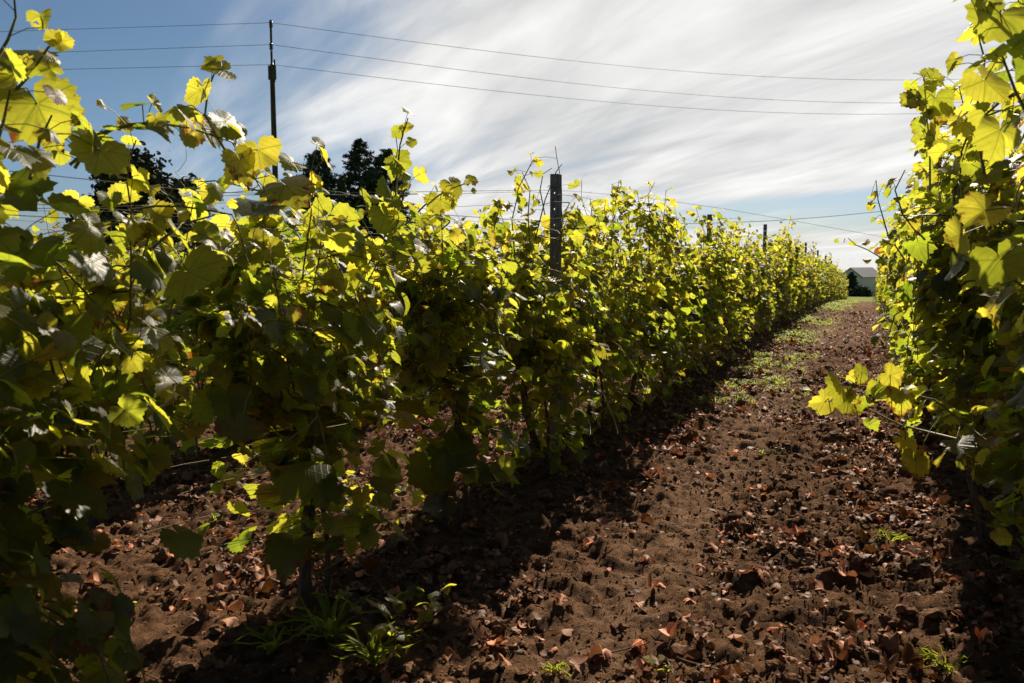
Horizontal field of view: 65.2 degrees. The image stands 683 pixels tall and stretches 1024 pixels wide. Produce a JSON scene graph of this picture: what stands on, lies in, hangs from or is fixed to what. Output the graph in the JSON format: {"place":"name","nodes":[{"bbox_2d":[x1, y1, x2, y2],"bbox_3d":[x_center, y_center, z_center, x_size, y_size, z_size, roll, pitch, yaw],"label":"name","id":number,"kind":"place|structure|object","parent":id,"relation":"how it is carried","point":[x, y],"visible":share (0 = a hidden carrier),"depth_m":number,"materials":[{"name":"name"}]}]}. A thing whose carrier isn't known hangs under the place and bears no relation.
{"place":"outdoors","nodes":[
{"label":"outdoors","id":0,"kind":"place"},
{"bbox_2d":[0,316,682,523],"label":"trellis wire","id":1,"kind":"object","parent":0,"point":[238,452],"visible":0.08,"depth_m":2.67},
{"bbox_2d":[47,284,665,360],"bbox_3d":[10.667,-1.846,28.446,0.002,1.697,60.300,3,7,24],"label":"trellis wire","id":2,"kind":"object","parent":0,"point":[263,334],"visible":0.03,"depth_m":2.68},
{"bbox_2d":[7,214,764,252],"bbox_3d":[10.667,-2.224,28.406,0.002,1.697,60.300,3,7,24],"label":"trellis wire","id":3,"kind":"object","parent":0,"point":[273,229],"visible":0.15,"depth_m":2.79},
{"bbox_2d":[0,0,1023,272],"label":"sky","id":4,"kind":"structure","parent":0,"point":[787,163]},
{"bbox_2d":[2,291,1023,682],"bbox_3d":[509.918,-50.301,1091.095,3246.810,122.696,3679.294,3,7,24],"label":"ground","id":5,"kind":"structure","parent":0,"point":[150,625],"depth_m":3.86,"materials":[{"name":"soil"}]},
{"bbox_2d":[0,220,107,370],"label":"grapevine","id":6,"kind":"object","parent":5,"relation":"on","point":[35,228],"visible":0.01,"depth_m":7.12,"materials":[{"name":"green plant"}]},
{"bbox_2d":[0,0,247,682],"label":"grapevine","id":7,"kind":"object","parent":5,"relation":"on","point":[42,428],"visible":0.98,"depth_m":1.97,"materials":[{"name":"green plant"}]},
{"bbox_2d":[39,200,231,491],"bbox_3d":[-2.532,0.040,5.273,1.009,1.887,1.692,3,7,25],"label":"grapevine","id":8,"kind":"object","parent":5,"relation":"on","point":[169,440],"visible":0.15,"depth_m":5.20,"materials":[{"name":"plant"}]},
{"bbox_2d":[59,137,227,258],"bbox_3d":[-11.163,-3.492,24.238,4.766,5.207,3.952,3,7,24],"label":"broadleaf tree","id":9,"kind":"object","parent":5,"relation":"on","point":[142,160],"visible":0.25,"depth_m":23.61,"materials":[{"name":"green plant"}]},
{"bbox_2d":[112,215,181,355],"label":"grapevine","id":10,"kind":"object","parent":5,"relation":"on","point":[128,251],"visible":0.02,"depth_m":10.93,"materials":[{"name":"green plant"}]},
{"bbox_2d":[110,222,217,385],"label":"grapevine","id":11,"kind":"object","parent":5,"relation":"on","point":[176,247],"visible":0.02,"depth_m":8.52,"materials":[{"name":"green plant"}]},
{"bbox_2d":[105,173,223,302],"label":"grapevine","id":12,"kind":"object","parent":5,"relation":"on","point":[188,184],"visible":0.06,"depth_m":25.84,"materials":[{"name":"green plant"}]},
{"bbox_2d":[153,173,300,431],"bbox_3d":[-2.053,-0.223,6.062,0.997,2.154,1.698,2,6,22],"label":"grapevine","id":13,"kind":"object","parent":5,"relation":"on","point":[201,366],"visible":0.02,"depth_m":5.95,"materials":[{"name":"plant"}]},
{"bbox_2d":[219,617,238,626],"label":"fallen leaf","id":14,"kind":"object","parent":5,"relation":"on","point":[230,621],"visible":0.96,"depth_m":3.11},
{"bbox_2d":[19,55,449,611],"bbox_3d":[-0.953,0.154,2.799,1.076,2.111,1.922,3,7,24],"label":"grapevine","id":15,"kind":"object","parent":5,"relation":"on","point":[268,402],"visible":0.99,"depth_m":2.87,"materials":[{"name":"green plant"}]},
{"bbox_2d":[248,548,264,555],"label":"fallen leaf","id":16,"kind":"object","parent":5,"relation":"on","point":[257,551],"visible":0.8,"depth_m":3.97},
{"bbox_2d":[229,621,311,654],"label":"broadleaf weed","id":17,"kind":"object","parent":5,"relation":"on","point":[271,640],"visible":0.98,"depth_m":2.96,"materials":[{"name":"green plant"}]},
{"bbox_2d":[268,20,279,215],"bbox_3d":[-8.730,-6.361,29.489,0.262,10.624,0.429,-4,7,-32],"label":"utility pole","id":18,"kind":"object","parent":5,"relation":"on","point":[272,72],"visible":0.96,"depth_m":29.16,"materials":[{"name":"brown wood"}]},
{"bbox_2d":[62,64,919,113],"bbox_3d":[1.954,-11.103,34.379,66.179,1.966,6.138,-1,6,-11],"label":"power cable","id":19,"kind":"object","parent":18,"relation":"attached to","point":[445,85],"visible":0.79,"depth_m":31.27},
{"bbox_2d":[0,23,1013,79],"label":"power cable","id":20,"kind":"object","parent":18,"relation":"attached to","point":[433,44],"visible":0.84,"depth_m":30.91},
{"bbox_2d":[71,44,955,102],"bbox_3d":[1.945,-11.624,34.354,66.173,1.862,6.891,-1,6,-11],"label":"power cable","id":21,"kind":"object","parent":18,"relation":"attached to","point":[456,69],"visible":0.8,"depth_m":31.12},
{"bbox_2d":[280,234,324,283],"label":"grapevine","id":22,"kind":"object","parent":5,"relation":"on","point":[308,255],"visible":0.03,"depth_m":10.33,"materials":[{"name":"green plant"}]},
{"bbox_2d":[284,149,347,253],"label":"conifer tree","id":23,"kind":"object","parent":5,"relation":"on","point":[327,177],"visible":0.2,"depth_m":61.54,"materials":[{"name":"green plant"}]},
{"bbox_2d":[312,512,330,559],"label":"young vine","id":24,"kind":"object","parent":5,"relation":"on","point":[315,535],"visible":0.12,"depth_m":3.89,"materials":[{"name":"green plant"}]},
{"bbox_2d":[266,587,382,646],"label":"grass tuft","id":25,"kind":"object","parent":5,"relation":"on","point":[326,624],"visible":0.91,"depth_m":3.03,"materials":[{"name":"green plant"}]},
{"bbox_2d":[330,176,348,213],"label":"conifer tree","id":26,"kind":"object","parent":5,"relation":"on","point":[341,186],"visible":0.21,"depth_m":59.92,"materials":[{"name":"green plant"}]},
{"bbox_2d":[284,237,396,394],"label":"grapevine","id":27,"kind":"object","parent":5,"relation":"on","point":[314,322],"visible":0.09,"depth_m":7.05,"materials":[{"name":"plant"}]},
{"bbox_2d":[339,258,347,346],"bbox_3d":[-1.532,-0.160,7.325,0.065,2.158,0.055,2,6,22],"label":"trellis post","id":28,"kind":"object","parent":5,"relation":"on","point":[343,268],"depth_m":7.25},
{"bbox_2d":[332,137,386,255],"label":"conifer tree","id":29,"kind":"object","parent":5,"relation":"on","point":[354,163],"visible":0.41,"depth_m":63.68,"materials":[{"name":"green plant"}]},
{"bbox_2d":[327,621,422,666],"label":"broadleaf weed","id":30,"kind":"object","parent":5,"relation":"on","point":[375,646],"visible":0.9,"depth_m":2.92,"materials":[{"name":"green plant"}]},
{"bbox_2d":[338,469,432,525],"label":"young vine","id":31,"kind":"object","parent":5,"relation":"on","point":[400,520],"visible":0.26,"depth_m":4.36,"materials":[{"name":"green plant"}]},
{"bbox_2d":[321,578,455,648],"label":"young vine","id":32,"kind":"object","parent":5,"relation":"on","point":[399,607],"visible":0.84,"depth_m":3.13,"materials":[{"name":"green plant"}]},
{"bbox_2d":[364,148,418,259],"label":"conifer tree","id":33,"kind":"object","parent":5,"relation":"on","point":[378,160],"visible":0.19,"depth_m":65.63,"materials":[{"name":"green plant"}]},
{"bbox_2d":[363,215,454,372],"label":"grapevine","id":34,"kind":"object","parent":5,"relation":"on","point":[398,268],"visible":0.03,"depth_m":8.28,"materials":[{"name":"plant"}]},
{"bbox_2d":[304,106,533,524],"bbox_3d":[-0.446,0.059,3.967,0.926,2.089,1.893,3,7,24],"label":"grapevine","id":35,"kind":"object","parent":5,"relation":"on","point":[441,342],"visible":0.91,"depth_m":3.95,"materials":[{"name":"green plant"}]},
{"bbox_2d":[393,209,507,337],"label":"grapevine","id":36,"kind":"object","parent":5,"relation":"on","point":[475,211],"visible":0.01,"depth_m":9.36,"materials":[{"name":"plant"}]},
{"bbox_2d":[445,646,461,659],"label":"fallen leaf","id":37,"kind":"object","parent":5,"relation":"on","point":[447,651],"visible":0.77,"depth_m":3.00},
{"bbox_2d":[498,653,511,665],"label":"fallen leaf","id":38,"kind":"object","parent":5,"relation":"on","point":[501,658],"visible":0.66,"depth_m":2.97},
{"bbox_2d":[476,228,534,339],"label":"grapevine","id":39,"kind":"object","parent":5,"relation":"on","point":[481,242],"visible":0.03,"depth_m":10.47,"materials":[{"name":"plant"}]},
{"bbox_2d":[368,146,643,487],"bbox_3d":[0.026,-0.115,5.063,1.387,2.208,2.334,3,7,24],"label":"grapevine","id":40,"kind":"object","parent":5,"relation":"on","point":[534,287],"visible":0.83,"depth_m":5.09,"materials":[{"name":"green plant"}]},
{"bbox_2d":[133,299,889,673],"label":"ground weeds","id":41,"kind":"object","parent":5,"relation":"on","point":[833,305],"visible":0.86,"depth_m":11.07,"materials":[{"name":"green plant"}]},
{"bbox_2d":[24,308,1023,682],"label":"leaf litter","id":42,"kind":"object","parent":5,"relation":"on","point":[832,658],"visible":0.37,"depth_m":3.95,"materials":[{"name":"plant"}]},
{"bbox_2d":[30,334,1023,682],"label":"soil clods","id":43,"kind":"object","parent":5,"relation":"on","point":[960,562],"visible":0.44,"depth_m":3.88,"materials":[{"name":"soil"}]},
{"bbox_2d":[547,174,561,451],"bbox_3d":[0.303,-0.007,5.673,0.106,2.320,0.075,3,7,28],"label":"trellis post","id":44,"kind":"object","parent":5,"relation":"on","point":[555,187],"visible":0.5,"depth_m":5.58,"materials":[{"name":"metal"}]},
{"bbox_2d":[540,661,571,676],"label":"grass tuft","id":45,"kind":"object","parent":5,"relation":"on","point":[559,667],"visible":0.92,"depth_m":2.89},
{"bbox_2d":[554,593,567,605],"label":"fallen leaf","id":46,"kind":"object","parent":5,"relation":"on","point":[560,598],"visible":1,"depth_m":3.39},
{"bbox_2d":[510,182,666,443],"bbox_3d":[0.636,-0.200,6.269,1.214,2.108,1.723,3,7,24],"label":"grapevine","id":47,"kind":"object","parent":5,"relation":"on","point":[613,334],"visible":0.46,"depth_m":6.30,"materials":[{"name":"green plant"}]},
{"bbox_2d":[583,537,593,545],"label":"fallen leaf","id":48,"kind":"object","parent":5,"relation":"on","point":[587,541],"visible":0.98,"depth_m":4.17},
{"bbox_2d":[588,643,611,659],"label":"fallen leaf","id":49,"kind":"object","parent":5,"relation":"on","point":[597,649],"visible":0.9,"depth_m":3.01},
{"bbox_2d":[586,249,614,313],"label":"grapevine","id":50,"kind":"object","parent":5,"relation":"on","point":[604,290],"visible":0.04,"depth_m":13.63,"materials":[{"name":"plant"}]},
{"bbox_2d":[600,239,633,305],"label":"grapevine","id":51,"kind":"object","parent":5,"relation":"on","point":[621,249],"visible":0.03,"depth_m":14.71,"materials":[{"name":"plant"}]},
{"bbox_2d":[595,639,649,655],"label":"twig","id":52,"kind":"object","parent":5,"relation":"on","point":[631,647],"visible":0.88,"depth_m":3.07,"materials":[{"name":"wood"}]},
{"bbox_2d":[612,248,657,313],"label":"grapevine","id":53,"kind":"object","parent":5,"relation":"on","point":[642,250],"depth_m":15.78,"materials":[{"name":"plant"}]},
{"bbox_2d":[579,172,697,426],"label":"grapevine","id":54,"kind":"object","parent":5,"relation":"on","point":[644,297],"visible":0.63,"depth_m":7.39,"materials":[{"name":"green plant"}]},
{"bbox_2d":[630,639,647,654],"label":"fallen leaf","id":55,"kind":"object","parent":5,"relation":"on","point":[642,649],"visible":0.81,"depth_m":3.10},
{"bbox_2d":[611,233,712,389],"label":"grapevine","id":56,"kind":"object","parent":5,"relation":"on","point":[678,310],"visible":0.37,"depth_m":8.44,"materials":[{"name":"green plant"}]},
{"bbox_2d":[643,219,734,375],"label":"grapevine","id":57,"kind":"object","parent":5,"relation":"on","point":[709,310],"visible":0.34,"depth_m":9.45,"materials":[{"name":"green plant"}]},
{"bbox_2d":[676,656,726,671],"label":"twig","id":58,"kind":"object","parent":5,"relation":"on","point":[684,660],"visible":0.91,"depth_m":2.91,"materials":[{"name":"wood"}]},
{"bbox_2d":[704,214,712,363],"bbox_3d":[2.661,-0.554,10.872,0.106,2.320,0.075,2,7,21],"label":"trellis post","id":59,"kind":"object","parent":5,"relation":"on","point":[711,219],"visible":0.14,"depth_m":10.75,"materials":[{"name":"metal"}]},
{"bbox_2d":[683,205,750,364],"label":"grapevine","id":60,"kind":"object","parent":5,"relation":"on","point":[720,295],"visible":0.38,"depth_m":10.48,"materials":[{"name":"green plant"}]},
{"bbox_2d":[692,221,762,355],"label":"grapevine","id":61,"kind":"object","parent":5,"relation":"on","point":[738,282],"visible":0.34,"depth_m":11.63,"materials":[{"name":"green plant"}]},
{"bbox_2d":[713,217,764,344],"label":"grapevine","id":62,"kind":"object","parent":5,"relation":"on","point":[748,300],"visible":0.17,"depth_m":12.84,"materials":[{"name":"plant"}]},
{"bbox_2d":[726,220,782,336],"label":"grapevine","id":63,"kind":"object","parent":5,"relation":"on","point":[762,298],"visible":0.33,"depth_m":13.95,"materials":[{"name":"green plant"}]},
{"bbox_2d":[748,567,769,582],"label":"fallen leaf","id":64,"kind":"object","parent":5,"relation":"on","point":[761,574],"visible":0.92,"depth_m":3.70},
{"bbox_2d":[743,247,775,330],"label":"grapevine","id":65,"kind":"object","parent":5,"relation":"on","point":[763,273],"visible":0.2,"depth_m":15.11,"materials":[{"name":"green plant"}]},
{"bbox_2d":[762,224,767,326],"bbox_3d":[5.095,-1.171,16.223,0.106,2.390,0.075,3,7,23],"label":"trellis post","id":66,"kind":"object","parent":5,"relation":"on","point":[765,228],"visible":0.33,"depth_m":16.11,"materials":[{"name":"metal"}]},
{"bbox_2d":[743,226,789,327],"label":"grapevine","id":67,"kind":"object","parent":5,"relation":"on","point":[776,246],"visible":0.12,"depth_m":16.07,"materials":[{"name":"green plant"}]},
{"bbox_2d":[757,242,793,322],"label":"grapevine","id":68,"kind":"object","parent":5,"relation":"on","point":[776,278],"visible":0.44,"depth_m":17.13,"materials":[{"name":"plant"}]},
{"bbox_2d":[762,230,799,321],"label":"grapevine","id":69,"kind":"object","parent":5,"relation":"on","point":[790,260],"visible":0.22,"depth_m":18.19,"materials":[{"name":"plant"}]},
{"bbox_2d":[766,216,804,318],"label":"grapevine","id":70,"kind":"object","parent":5,"relation":"on","point":[789,242],"visible":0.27,"depth_m":19.26,"materials":[{"name":"plant"}]},
{"bbox_2d":[768,229,809,315],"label":"grapevine","id":71,"kind":"object","parent":5,"relation":"on","point":[800,267],"visible":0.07,"depth_m":20.47,"materials":[{"name":"plant"}]},
{"bbox_2d":[773,246,815,310],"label":"grapevine","id":72,"kind":"object","parent":5,"relation":"on","point":[803,286],"visible":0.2,"depth_m":21.44,"materials":[{"name":"green plant"}]},
{"bbox_2d":[791,244,815,308],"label":"grapevine","id":73,"kind":"object","parent":5,"relation":"on","point":[810,290],"visible":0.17,"depth_m":22.64,"materials":[{"name":"plant"}]},
{"bbox_2d":[793,238,821,307],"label":"grapevine","id":74,"kind":"object","parent":5,"relation":"on","point":[809,270],"visible":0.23,"depth_m":23.68,"materials":[{"name":"plant"}]},
{"bbox_2d":[794,242,823,305],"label":"grapevine","id":75,"kind":"object","parent":5,"relation":"on","point":[815,268],"visible":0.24,"depth_m":24.72,"materials":[{"name":"plant"}]},
{"bbox_2d":[806,255,822,301],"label":"grapevine","id":76,"kind":"object","parent":5,"relation":"on","point":[818,271],"visible":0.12,"depth_m":27.03,"materials":[{"name":"plant"}]},
{"bbox_2d":[803,247,826,301],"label":"grapevine","id":77,"kind":"object","parent":5,"relation":"on","point":[823,288],"visible":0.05,"depth_m":29.15,"materials":[{"name":"green plant"}]},
{"bbox_2d":[813,252,823,302],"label":"grapevine","id":78,"kind":"object","parent":5,"relation":"on","point":[820,265],"visible":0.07,"depth_m":27.91,"materials":[{"name":"green plant"}]},
{"bbox_2d":[816,261,830,298],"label":"grapevine","id":79,"kind":"object","parent":5,"relation":"on","point":[824,280],"visible":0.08,"depth_m":30.24,"materials":[{"name":"green plant"}]},
{"bbox_2d":[818,251,831,299],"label":"grapevine","id":80,"kind":"object","parent":5,"relation":"on","point":[829,280],"visible":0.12,"depth_m":33.60,"materials":[{"name":"green plant"}]},
{"bbox_2d":[820,254,834,298],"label":"grapevine","id":81,"kind":"object","parent":5,"relation":"on","point":[830,268],"visible":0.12,"depth_m":34.74,"materials":[{"name":"green plant"}]},
{"bbox_2d":[824,256,836,300],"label":"grapevine","id":82,"kind":"object","parent":5,"relation":"on","point":[832,282],"visible":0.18,"depth_m":35.78,"materials":[{"name":"green plant"}]},
{"bbox_2d":[832,259,844,299],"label":"grapevine","id":83,"kind":"object","parent":5,"relation":"on","point":[839,284],"visible":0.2,"depth_m":45.61,"materials":[{"name":"green plant"}]},
{"bbox_2d":[836,637,856,661],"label":"fallen leaf","id":84,"kind":"object","parent":5,"relation":"on","point":[846,643],"visible":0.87,"depth_m":3.04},
{"bbox_2d":[846,271,859,290],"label":"conifer tree","id":85,"kind":"object","parent":5,"relation":"on","point":[852,278],"visible":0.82,"depth_m":224.60,"materials":[{"name":"green plant"}]},
{"bbox_2d":[843,267,876,295],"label":"house","id":86,"kind":"structure","parent":5,"relation":"on","point":[866,276],"depth_m":273.92,"materials":[{"name":"grey"}]},
{"bbox_2d":[847,285,872,296],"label":"shrub","id":87,"kind":"object","parent":5,"relation":"on","point":[860,291],"visible":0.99,"depth_m":213.61,"materials":[{"name":"green plant"}]},
{"bbox_2d":[866,246,886,306],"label":"grapevine","id":88,"kind":"object","parent":5,"relation":"on","point":[882,280],"visible":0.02,"depth_m":20.38,"materials":[{"name":"plant"}]},
{"bbox_2d":[872,233,888,315],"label":"grapevine","id":89,"kind":"object","parent":5,"relation":"on","point":[883,235],"visible":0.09,"depth_m":19.21,"materials":[{"name":"plant"}]},
{"bbox_2d":[878,216,902,332],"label":"grapevine","id":90,"kind":"object","parent":5,"relation":"on","point":[885,286],"visible":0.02,"depth_m":13.85,"materials":[{"name":"plant"}]},
{"bbox_2d":[873,525,913,541],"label":"grass tuft","id":91,"kind":"object","parent":5,"relation":"on","point":[894,538],"visible":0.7,"depth_m":4.21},
{"bbox_2d":[877,187,913,333],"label":"grapevine","id":92,"kind":"object","parent":5,"relation":"on","point":[891,289],"depth_m":12.87,"materials":[{"name":"plant"}]},
{"bbox_2d":[880,199,915,354],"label":"grapevine","id":93,"kind":"object","parent":5,"relation":"on","point":[890,282],"visible":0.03,"depth_m":10.68,"materials":[{"name":"plant"}]},
{"bbox_2d":[879,177,917,339],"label":"grapevine","id":94,"kind":"object","parent":5,"relation":"on","point":[909,190],"visible":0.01,"depth_m":11.44,"materials":[{"name":"plant"}]},
{"bbox_2d":[878,182,927,362],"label":"grapevine","id":95,"kind":"object","parent":5,"relation":"on","point":[897,236],"visible":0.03,"depth_m":9.51,"materials":[{"name":"plant"}]},
{"bbox_2d":[877,194,933,396],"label":"grapevine","id":96,"kind":"object","parent":5,"relation":"on","point":[898,221],"visible":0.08,"depth_m":8.30,"materials":[{"name":"plant"}]},
{"bbox_2d":[799,0,1023,642],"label":"grapevine","id":97,"kind":"object","parent":5,"relation":"on","point":[999,176],"visible":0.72,"depth_m":2.78,"materials":[{"name":"green plant"}]},
{"bbox_2d":[876,204,957,403],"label":"grapevine","id":98,"kind":"object","parent":5,"relation":"on","point":[899,316],"visible":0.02,"depth_m":7.31,"materials":[{"name":"plant"}]},
{"bbox_2d":[834,148,1018,439],"bbox_3d":[3.291,-0.435,6.206,1.414,2.641,1.982,3,7,24],"label":"grapevine","id":99,"kind":"object","parent":5,"relation":"on","point":[913,367],"visible":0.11,"depth_m":6.05,"materials":[{"name":"green plant"}]},
{"bbox_2d":[866,124,1021,489],"bbox_3d":[2.982,-0.205,4.811,1.296,2.449,2.408,5,7,37],"label":"grapevine","id":100,"kind":"object","parent":5,"relation":"on","point":[906,298],"visible":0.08,"depth_m":4.83,"materials":[{"name":"green plant"}]},
{"bbox_2d":[915,644,974,677],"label":"grass tuft","id":101,"kind":"object","parent":5,"relation":"on","point":[927,654],"visible":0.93,"depth_m":2.88,"materials":[{"name":"plant"}]},
{"bbox_2d":[882,47,1023,569],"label":"grapevine","id":102,"kind":"object","parent":5,"relation":"on","point":[931,287],"visible":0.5,"depth_m":3.73,"materials":[{"name":"green plant"}]},
{"bbox_2d":[943,0,1023,408],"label":"grapevine","id":103,"kind":"object","parent":5,"relation":"on","point":[990,21],"visible":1,"depth_m":1.90,"materials":[{"name":"green plant"}]},
{"bbox_2d":[224,190,885,237],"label":"service cable","id":104,"kind":"object","parent":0,"point":[586,192],"visible":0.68,"depth_m":63.27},
{"bbox_2d":[418,209,897,223],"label":"service cable","id":105,"kind":"object","parent":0,"point":[721,222],"visible":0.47,"depth_m":82.47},
{"bbox_3d":[14.079,-2.710,36.055,0.065,2.320,0.055,4,6,27],"label":"trellis post","id":106,"kind":"object","parent":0,"visible":0},
{"bbox_2d":[10,171,812,251],"bbox_3d":[10.667,-2.552,28.372,0.002,1.696,60.300,3,7,24],"label":"trellis wire","id":107,"kind":"object","parent":106,"relation":"attached to","point":[313,194],"visible":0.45,"depth_m":2.76,"materials":[{"name":"metal"}]},
{"label":"trellis post","id":108,"kind":"object","parent":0,"visible":0},
{"bbox_2d":[39,203,771,242],"bbox_3d":[10.575,-2.487,28.421,0.002,1.696,60.300,3,7,24],"label":"trellis wire","id":109,"kind":"object","parent":108,"relation":"attached to","point":[361,211],"visible":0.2,"depth_m":3.59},
{"bbox_3d":[2.957,-1.165,17.207,0.065,2.158,0.055,3,7,29],"label":"trellis post","id":110,"kind":"object","parent":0,"visible":0},
{"bbox_2d":[37,204,702,244],"bbox_3d":[8.623,-2.691,29.672,0.004,1.689,59.400,3,7,24],"label":"trellis wire","id":111,"kind":"object","parent":110,"relation":"attached to","point":[332,207],"visible":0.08,"depth_m":5.52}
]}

